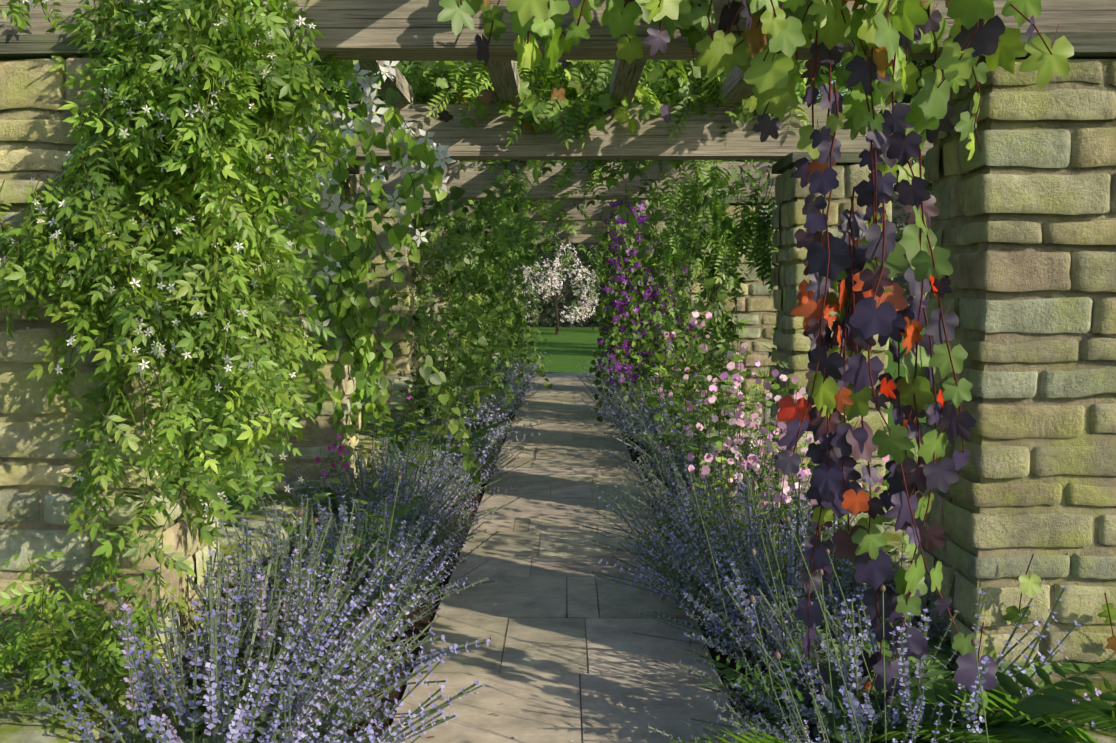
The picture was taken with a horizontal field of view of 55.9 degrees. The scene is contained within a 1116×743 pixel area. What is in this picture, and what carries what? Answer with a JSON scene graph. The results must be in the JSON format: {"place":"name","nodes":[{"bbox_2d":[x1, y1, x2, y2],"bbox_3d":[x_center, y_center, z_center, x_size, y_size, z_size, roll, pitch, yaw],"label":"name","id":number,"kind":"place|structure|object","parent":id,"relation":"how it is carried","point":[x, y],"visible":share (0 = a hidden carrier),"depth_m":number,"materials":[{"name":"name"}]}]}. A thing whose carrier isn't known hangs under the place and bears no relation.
{"place":"outdoors","nodes":[
{"label":"outdoors","id":0,"kind":"place"},
{"bbox_2d":[180,378,889,742],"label":"border soil","id":1,"kind":"structure","parent":0,"point":[422,624],"depth_m":4.93,"materials":[{"name":"brown soil"}]},
{"bbox_2d":[0,0,1115,742],"bbox_3d":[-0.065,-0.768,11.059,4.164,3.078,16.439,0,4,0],"label":"plant stems","id":2,"kind":"object","parent":1,"relation":"on","point":[818,530],"visible":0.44,"depth_m":3.52,"materials":[{"name":"plant"}]},
{"bbox_2d":[0,0,889,741],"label":"flowers","id":3,"kind":"object","parent":2,"relation":"attached to","point":[440,152],"visible":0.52,"depth_m":5.43,"materials":[{"name":"plant"}]},
{"bbox_2d":[0,58,1115,742],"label":"stone pillars","id":4,"kind":"structure","parent":1,"relation":"on","point":[30,82],"depth_m":3.73,"materials":[{"name":"beige stone"}]},
{"bbox_2d":[0,0,1115,245],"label":"pergola beams","id":5,"kind":"structure","parent":4,"relation":"on","point":[392,30],"depth_m":6.83,"materials":[{"name":"wood"}]},
{"bbox_2d":[359,60,754,161],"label":"pergola rafters","id":6,"kind":"object","parent":5,"relation":"on","point":[625,78],"visible":0.06,"depth_m":6.25,"materials":[{"name":"wood"}]},
{"bbox_2d":[0,59,1115,742],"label":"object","id":7,"kind":"object","parent":4,"relation":"attached to","point":[942,225],"depth_m":3.76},
{"bbox_2d":[387,373,740,742],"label":"flagstone path","id":8,"kind":"structure","parent":0,"point":[536,593],"depth_m":5.17,"materials":[{"name":"grey stone"}]},
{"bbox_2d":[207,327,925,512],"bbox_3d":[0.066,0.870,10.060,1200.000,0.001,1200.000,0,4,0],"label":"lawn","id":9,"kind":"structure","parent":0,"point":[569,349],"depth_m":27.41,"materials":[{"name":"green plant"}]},
{"bbox_2d":[524,70,832,334],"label":"tree trunks","id":10,"kind":"object","parent":9,"relation":"on","point":[556,300],"visible":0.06,"depth_m":39.87,"materials":[{"name":"brown plant"}]},
{"bbox_2d":[510,243,600,322],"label":"blossoms","id":11,"kind":"object","parent":10,"relation":"attached to","point":[557,284],"visible":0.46,"depth_m":39.81,"materials":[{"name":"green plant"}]},
{"bbox_2d":[219,60,936,329],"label":"tree foliage","id":12,"kind":"object","parent":10,"relation":"attached to","point":[900,218],"visible":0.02,"depth_m":48.37,"materials":[{"name":"green plant"}]},
{"bbox_2d":[412,63,849,161],"label":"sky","id":13,"kind":"structure","parent":0,"point":[412,63],"materials":[{"name":"white"}]}
]}

